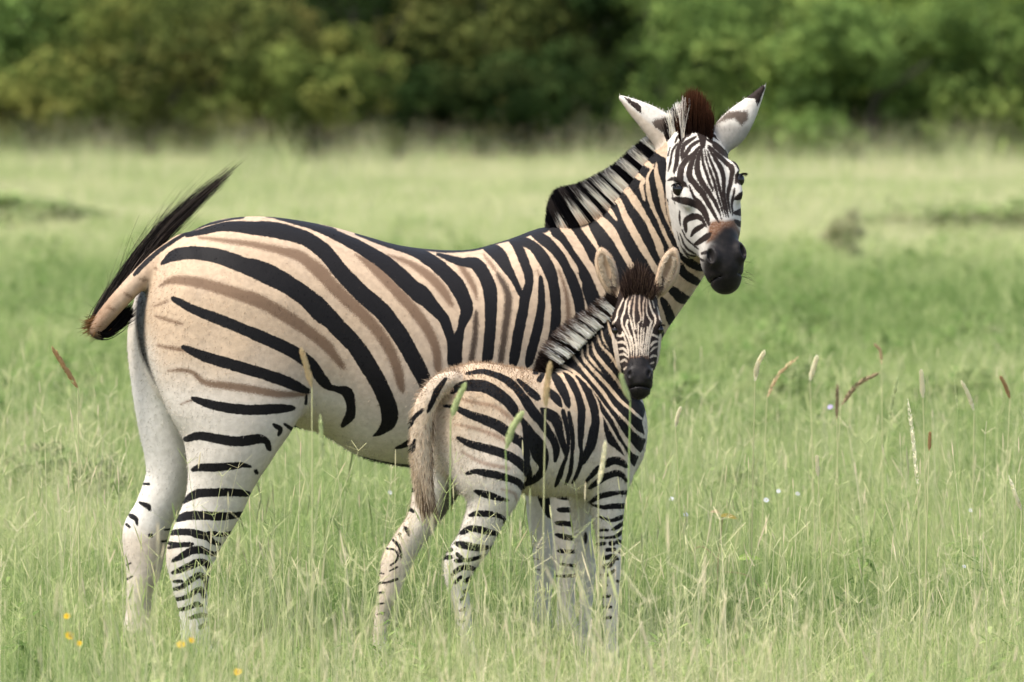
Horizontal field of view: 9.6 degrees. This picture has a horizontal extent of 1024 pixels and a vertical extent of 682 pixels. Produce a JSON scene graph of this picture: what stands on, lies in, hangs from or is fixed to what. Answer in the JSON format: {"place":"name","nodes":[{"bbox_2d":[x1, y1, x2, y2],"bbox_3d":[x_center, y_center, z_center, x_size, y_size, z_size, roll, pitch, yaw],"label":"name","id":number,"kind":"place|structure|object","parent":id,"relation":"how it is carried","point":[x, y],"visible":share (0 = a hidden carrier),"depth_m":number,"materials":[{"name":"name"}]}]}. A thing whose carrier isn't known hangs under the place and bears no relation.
{"place":"outdoors","nodes":[
{"label":"outdoors","id":0,"kind":"place"},
{"bbox_2d":[0,96,1023,681],"bbox_3d":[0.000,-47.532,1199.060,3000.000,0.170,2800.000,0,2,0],"label":"ground","id":1,"kind":"structure","parent":0,"point":[632,512],"depth_m":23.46,"materials":[{"name":"green plant"}]},
{"bbox_2d":[0,435,85,491],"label":"leafy weed","id":2,"kind":"object","parent":1,"relation":"on","point":[42,458],"visible":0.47,"depth_m":26.95,"materials":[{"name":"green plant"}]},
{"bbox_2d":[0,58,101,158],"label":"bush","id":3,"kind":"object","parent":1,"relation":"on","point":[18,97],"visible":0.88,"depth_m":145.89,"materials":[{"name":"green plant"}]},
{"bbox_2d":[0,190,112,232],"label":"shrub","id":4,"kind":"object","parent":1,"relation":"on","point":[15,199],"visible":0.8,"depth_m":72.27,"materials":[{"name":"green plant"}]},
{"bbox_2d":[58,613,70,680],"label":"wildflower","id":5,"kind":"object","parent":1,"relation":"on","point":[66,617],"visible":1,"depth_m":16.35,"materials":[{"name":"yellow plant"}]},
{"bbox_2d":[51,346,79,680],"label":"grass stalk","id":6,"kind":"object","parent":1,"relation":"on","point":[63,366],"depth_m":18.63,"materials":[{"name":"brown"}]},
{"bbox_2d":[63,631,74,681],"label":"wildflower","id":7,"kind":"object","parent":1,"relation":"on","point":[68,635],"visible":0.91,"depth_m":16.34,"materials":[{"name":"yellow plant"}]},
{"bbox_2d":[74,641,81,681],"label":"wildflower","id":8,"kind":"object","parent":1,"relation":"on","point":[79,643],"visible":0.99,"depth_m":16.34,"materials":[{"name":"yellow plant"}]},
{"bbox_2d":[0,0,160,157],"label":"bush","id":9,"kind":"object","parent":1,"relation":"on","point":[17,28],"visible":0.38,"depth_m":149.26,"materials":[{"name":"green plant"}]},
{"bbox_2d":[0,0,172,149],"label":"bush","id":10,"kind":"object","parent":1,"relation":"on","point":[55,51],"visible":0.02,"depth_m":155.84,"materials":[{"name":"green plant"}]},
{"bbox_2d":[66,450,129,504],"bbox_3d":[-1.793,0.629,26.430,0.256,0.324,0.307,-1,2,-18],"label":"leafy weed","id":11,"kind":"object","parent":1,"relation":"on","point":[104,467],"visible":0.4,"depth_m":26.35,"materials":[{"name":"green plant"}]},
{"bbox_2d":[15,54,222,155],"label":"bush","id":12,"kind":"object","parent":1,"relation":"on","point":[101,129],"visible":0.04,"depth_m":152.84,"materials":[{"name":"green plant"}]},
{"bbox_2d":[34,16,213,97],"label":"tree","id":13,"kind":"object","parent":1,"relation":"on","point":[156,69],"depth_m":183.22,"materials":[{"name":"green plant"}]},
{"bbox_2d":[0,0,249,132],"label":"tree","id":14,"kind":"object","parent":1,"relation":"on","point":[247,1],"depth_m":165.39,"materials":[{"name":"green plant"}]},
{"bbox_2d":[19,0,279,157],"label":"bush","id":15,"kind":"object","parent":1,"relation":"on","point":[131,12],"visible":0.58,"depth_m":147.99,"materials":[{"name":"green plant"}]},
{"bbox_2d":[43,0,312,155],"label":"tree","id":16,"kind":"object","parent":1,"relation":"on","point":[268,87],"visible":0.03,"depth_m":165.40,"materials":[{"name":"green plant"}]},
{"bbox_2d":[176,641,185,681],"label":"wildflower","id":17,"kind":"object","parent":1,"relation":"on","point":[179,644],"visible":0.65,"depth_m":16.34,"materials":[{"name":"yellow plant"}]},
{"bbox_2d":[188,637,194,681],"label":"wildflower","id":18,"kind":"object","parent":1,"relation":"on","point":[191,640],"visible":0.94,"depth_m":16.35,"materials":[{"name":"yellow plant"}]},
{"bbox_2d":[82,0,390,160],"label":"bush","id":19,"kind":"object","parent":1,"relation":"on","point":[199,41],"visible":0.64,"depth_m":145.22,"materials":[{"name":"green plant"}]},
{"bbox_2d":[233,668,241,681],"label":"wildflower","id":20,"kind":"object","parent":1,"relation":"on","point":[235,670],"visible":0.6,"depth_m":16.35,"materials":[{"name":"yellow plant"}]},
{"bbox_2d":[299,347,312,681],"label":"grass stalk","id":21,"kind":"object","parent":1,"relation":"on","point":[308,373],"depth_m":17.23,"materials":[{"name":"beige"}]},
{"bbox_2d":[206,20,410,163],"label":"bush","id":22,"kind":"object","parent":1,"relation":"on","point":[324,78],"visible":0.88,"depth_m":143.26,"materials":[{"name":"green plant"}]},
{"bbox_2d":[318,415,324,681],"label":"grass stalk","id":23,"kind":"object","parent":1,"relation":"on","point":[321,438],"depth_m":16.83,"materials":[{"name":"green plant"}]},
{"bbox_2d":[56,0,588,150],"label":"tree","id":24,"kind":"object","parent":1,"relation":"on","point":[363,31],"depth_m":182.03,"materials":[{"name":"green plant"}]},
{"bbox_2d":[176,0,475,152],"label":"tree","id":25,"kind":"object","parent":1,"relation":"on","point":[327,16],"visible":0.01,"depth_m":166.99,"materials":[{"name":"green plant"}]},
{"bbox_2d":[271,0,529,156],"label":"bush","id":26,"kind":"object","parent":1,"relation":"on","point":[328,9],"visible":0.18,"depth_m":153.61,"materials":[{"name":"green plant"}]},
{"bbox_2d":[314,60,498,160],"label":"bush","id":27,"kind":"object","parent":1,"relation":"on","point":[417,96],"visible":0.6,"depth_m":147.34,"materials":[{"name":"green plant"}]},
{"bbox_2d":[77,84,765,664],"bbox_3d":[-0.302,0.110,20.038,2.272,1.913,0.681,0,2,-11],"label":"zebra","id":28,"kind":"object","parent":1,"relation":"on","point":[227,318],"visible":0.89,"depth_m":19.78,"materials":[{"name":"black"}]},
{"bbox_2d":[448,382,466,681],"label":"grass stalk","id":29,"kind":"object","parent":1,"relation":"on","point":[456,402],"depth_m":16.83,"materials":[{"name":"green"}]},
{"bbox_2d":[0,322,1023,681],"bbox_3d":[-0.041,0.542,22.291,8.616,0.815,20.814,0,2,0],"label":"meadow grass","id":30,"kind":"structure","parent":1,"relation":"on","point":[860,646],"depth_m":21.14,"materials":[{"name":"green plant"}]},
{"bbox_2d":[0,176,1023,450],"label":"grass","id":31,"kind":"structure","parent":1,"relation":"on","point":[884,294],"depth_m":47.07,"materials":[{"name":"green plant"}]},
{"bbox_2d":[0,136,1023,229],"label":"grass","id":32,"kind":"structure","parent":1,"relation":"on","point":[914,185],"depth_m":103.15,"materials":[{"name":"green plant"}]},
{"bbox_2d":[0,104,1023,185],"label":"tall grass","id":33,"kind":"structure","parent":1,"relation":"on","point":[432,160],"depth_m":126.75,"materials":[{"name":"green plant"}]},
{"bbox_2d":[338,0,686,157],"bbox_3d":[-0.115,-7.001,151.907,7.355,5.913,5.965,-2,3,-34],"label":"bush","id":34,"kind":"object","parent":1,"relation":"on","point":[486,42],"visible":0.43,"depth_m":150.95,"materials":[{"name":"green plant"}]},
{"bbox_2d":[505,411,524,681],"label":"grass stalk","id":35,"kind":"object","parent":1,"relation":"on","point":[513,427],"depth_m":16.63,"materials":[{"name":"green"}]},
{"bbox_2d":[372,246,681,673],"bbox_3d":[0.060,0.390,19.284,0.951,1.378,0.405,-1,3,-22],"label":"zebra foal","id":36,"kind":"object","parent":1,"relation":"on","point":[595,349],"visible":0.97,"depth_m":19.23,"materials":[{"name":"black"}]},
{"bbox_2d":[441,34,632,160],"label":"bush","id":37,"kind":"object","parent":1,"relation":"on","point":[529,90],"visible":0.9,"depth_m":146.44,"materials":[{"name":"green plant"}]},
{"bbox_2d":[541,361,552,681],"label":"grass stalk","id":38,"kind":"object","parent":1,"relation":"on","point":[546,389],"depth_m":16.73,"materials":[{"name":"beige"}]},
{"bbox_2d":[597,440,606,681],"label":"grass stalk","id":39,"kind":"object","parent":1,"relation":"on","point":[602,464],"depth_m":17.03,"materials":[{"name":"beige plant"}]},
{"bbox_2d":[470,0,743,153],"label":"bush","id":40,"kind":"object","parent":1,"relation":"on","point":[589,8],"visible":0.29,"depth_m":151.64,"materials":[{"name":"green plant"}]},
{"bbox_2d":[618,373,630,681],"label":"grass stalk","id":41,"kind":"object","parent":1,"relation":"on","point":[624,386],"depth_m":16.53,"materials":[{"name":"beige"}]},
{"bbox_2d":[458,0,794,155],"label":"tree","id":42,"kind":"object","parent":1,"relation":"on","point":[651,89],"visible":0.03,"depth_m":169.65,"materials":[{"name":"green plant"}]},
{"bbox_2d":[541,0,796,155],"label":"bush","id":43,"kind":"object","parent":1,"relation":"on","point":[674,22],"visible":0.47,"depth_m":150.10,"materials":[{"name":"green plant"}]},
{"bbox_2d":[664,497,673,563],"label":"wildflower","id":44,"kind":"object","parent":1,"relation":"on","point":[668,520],"visible":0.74,"depth_m":22.54,"materials":[{"name":"white plant"}]},
{"bbox_2d":[674,406,681,589],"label":"grass stalk","id":45,"kind":"object","parent":1,"relation":"on","point":[677,418],"depth_m":21.54,"materials":[{"name":"beige"}]},
{"bbox_2d":[453,0,904,121],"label":"tree","id":46,"kind":"object","parent":1,"relation":"on","point":[640,85],"depth_m":180.51,"materials":[{"name":"green plant"}]},
{"bbox_2d":[684,512,689,601],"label":"wildflower","id":47,"kind":"object","parent":1,"relation":"on","point":[688,560],"visible":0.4,"depth_m":20.63,"materials":[{"name":"white"}]},
{"bbox_2d":[689,509,768,620],"bbox_3d":[0.752,0.787,21.253,0.280,0.404,0.040,0,2,-6],"label":"dry weed","id":48,"kind":"object","parent":1,"relation":"on","point":[734,517],"visible":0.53,"depth_m":21.25,"materials":[{"name":"brown plant"}]},
{"bbox_2d":[718,457,772,498],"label":"leafy weed","id":49,"kind":"object","parent":1,"relation":"on","point":[738,476],"visible":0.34,"depth_m":26.94,"materials":[{"name":"green plant"}]},
{"bbox_2d":[597,0,900,156],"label":"tree","id":50,"kind":"object","parent":1,"relation":"on","point":[660,85],"visible":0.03,"depth_m":166.82,"materials":[{"name":"green plant"}]},
{"bbox_2d":[751,350,765,611],"bbox_3d":[0.831,0.531,20.639,0.054,1.006,0.022,0,2,0],"label":"grass stalk","id":51,"kind":"object","parent":1,"relation":"on","point":[758,363],"depth_m":20.63,"materials":[{"name":"beige plant"}]},
{"bbox_2d":[623,0,898,160],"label":"bush","id":52,"kind":"object","parent":1,"relation":"on","point":[749,47],"visible":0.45,"depth_m":148.26,"materials":[{"name":"green plant"}]},
{"bbox_2d":[760,498,768,580],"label":"wildflower","id":53,"kind":"object","parent":1,"relation":"on","point":[766,500],"visible":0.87,"depth_m":22.05,"materials":[{"name":"white plant"}]},
{"bbox_2d":[729,361,819,402],"bbox_3d":[1.522,0.287,34.619,0.497,0.347,0.413,2,3,34],"label":"shrub","id":54,"kind":"object","parent":1,"relation":"on","point":[799,377],"visible":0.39,"depth_m":34.55,"materials":[{"name":"green plant"}]},
{"bbox_2d":[773,489,780,566],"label":"wildflower","id":55,"kind":"object","parent":1,"relation":"on","point":[778,491],"visible":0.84,"depth_m":22.54,"materials":[{"name":"white plant"}]},
{"bbox_2d":[761,357,797,584],"bbox_3d":[0.986,0.506,22.540,0.142,0.900,0.023,0,2,-5],"label":"grass stalk","id":56,"kind":"object","parent":1,"relation":"on","point":[782,370],"depth_m":22.53,"materials":[{"name":"beige plant"}]},
{"bbox_2d":[794,492,799,581],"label":"wildflower","id":57,"kind":"object","parent":1,"relation":"on","point":[797,493],"visible":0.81,"depth_m":22.34,"materials":[{"name":"white plant"}]},
{"bbox_2d":[809,355,818,585],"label":"grass stalk","id":58,"kind":"object","parent":1,"relation":"on","point":[813,367],"depth_m":22.53,"materials":[{"name":"beige"}]},
{"bbox_2d":[815,455,823,647],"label":"grass stalk","id":59,"kind":"object","parent":1,"relation":"on","point":[817,469],"depth_m":19.54,"materials":[{"name":"beige"}]},
{"bbox_2d":[722,0,938,156],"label":"tree","id":60,"kind":"object","parent":1,"relation":"on","point":[805,11],"visible":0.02,"depth_m":163.46,"materials":[{"name":"green plant"}]},
{"bbox_2d":[828,405,832,523],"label":"wildflower","id":61,"kind":"object","parent":1,"relation":"on","point":[829,407],"visible":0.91,"depth_m":24.54,"materials":[{"name":"white"}]},
{"bbox_2d":[835,383,838,578],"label":"grass stalk","id":62,"kind":"object","parent":1,"relation":"on","point":[837,403],"depth_m":22.03,"materials":[{"name":"beige"}]},
{"bbox_2d":[818,206,866,257],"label":"shrub","id":63,"kind":"object","parent":1,"relation":"on","point":[851,215],"visible":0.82,"depth_m":61.73,"materials":[{"name":"green plant"}]},
{"bbox_2d":[831,372,879,575],"bbox_3d":[1.267,0.534,22.541,0.182,0.844,0.022,0,2,0],"label":"grass stalk","id":64,"kind":"object","parent":1,"relation":"on","point":[853,388],"depth_m":22.53,"materials":[{"name":"beige"}]},
{"bbox_2d":[749,0,1002,159],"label":"bush","id":65,"kind":"object","parent":1,"relation":"on","point":[872,63],"visible":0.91,"depth_m":146.05,"materials":[{"name":"green plant"}]},
{"bbox_2d":[874,343,882,562],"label":"grass stalk","id":66,"kind":"object","parent":1,"relation":"on","point":[879,350],"depth_m":23.53,"materials":[{"name":"beige"}]},
{"bbox_2d":[832,203,937,228],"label":"shrub","id":67,"kind":"object","parent":1,"relation":"on","point":[881,216],"visible":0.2,"depth_m":76.62,"materials":[{"name":"green plant"}]},
{"bbox_2d":[754,0,1016,145],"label":"tree","id":68,"kind":"object","parent":1,"relation":"on","point":[923,60],"depth_m":184.82,"materials":[{"name":"green plant"}]},
{"bbox_2d":[882,377,897,576],"bbox_3d":[1.392,0.542,22.545,0.065,0.828,0.024,1,2,18],"label":"grass stalk","id":69,"kind":"object","parent":1,"relation":"on","point":[892,399],"depth_m":22.53,"materials":[{"name":"beige plant"}]},
{"bbox_2d":[907,399,920,681],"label":"grass stalk","id":70,"kind":"object","parent":1,"relation":"on","point":[913,445],"depth_m":19.03,"materials":[{"name":"beige plant"}]},
{"bbox_2d":[919,369,926,606],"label":"grass stalk","id":71,"kind":"object","parent":1,"relation":"on","point":[922,383],"depth_m":21.53,"materials":[{"name":"beige plant"}]},
{"bbox_2d":[823,0,1023,158],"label":"bush","id":72,"kind":"object","parent":1,"relation":"on","point":[925,111],"visible":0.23,"depth_m":149.20,"materials":[{"name":"green plant"}]},
{"bbox_2d":[923,431,931,654],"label":"grass stalk","id":73,"kind":"object","parent":1,"relation":"on","point":[929,439],"depth_m":19.34,"materials":[{"name":"green plant"}]},
{"bbox_2d":[852,0,1014,156],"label":"tree","id":74,"kind":"object","parent":1,"relation":"on","point":[930,111],"visible":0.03,"depth_m":164.74,"materials":[{"name":"green plant"}]},
{"bbox_2d":[857,0,1023,160],"bbox_3d":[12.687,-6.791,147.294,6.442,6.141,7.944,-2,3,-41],"label":"bush","id":75,"kind":"object","parent":1,"relation":"on","point":[1002,65],"visible":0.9,"depth_m":146.72,"materials":[{"name":"green plant"}]},
{"bbox_2d":[904,367,999,406],"bbox_3d":[2.517,0.296,34.623,0.532,0.324,0.443,2,3,38],"label":"leafy weed","id":76,"kind":"object","parent":1,"relation":"on","point":[979,377],"visible":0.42,"depth_m":34.54,"materials":[{"name":"green plant"}]},
{"bbox_2d":[885,196,1023,231],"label":"shrub","id":77,"kind":"object","parent":1,"relation":"on","point":[962,209],"visible":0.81,"depth_m":73.92,"materials":[{"name":"green plant"}]},
{"bbox_2d":[954,379,957,589],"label":"grass stalk","id":78,"kind":"object","parent":1,"relation":"on","point":[956,399],"depth_m":21.03,"materials":[{"name":"beige"}]},
{"bbox_2d":[961,380,974,603],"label":"grass stalk","id":79,"kind":"object","parent":1,"relation":"on","point":[969,397],"depth_m":21.33,"materials":[{"name":"beige"}]},
{"bbox_2d":[999,375,1009,571],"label":"grass stalk","id":80,"kind":"object","parent":1,"relation":"on","point":[1005,385],"depth_m":21.53,"materials":[{"name":"brown"}]},
{"bbox_2d":[1009,476,1021,652],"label":"grass stalk","id":81,"kind":"object","parent":1,"relation":"on","point":[1018,502],"depth_m":19.24,"materials":[{"name":"beige plant"}]}
]}

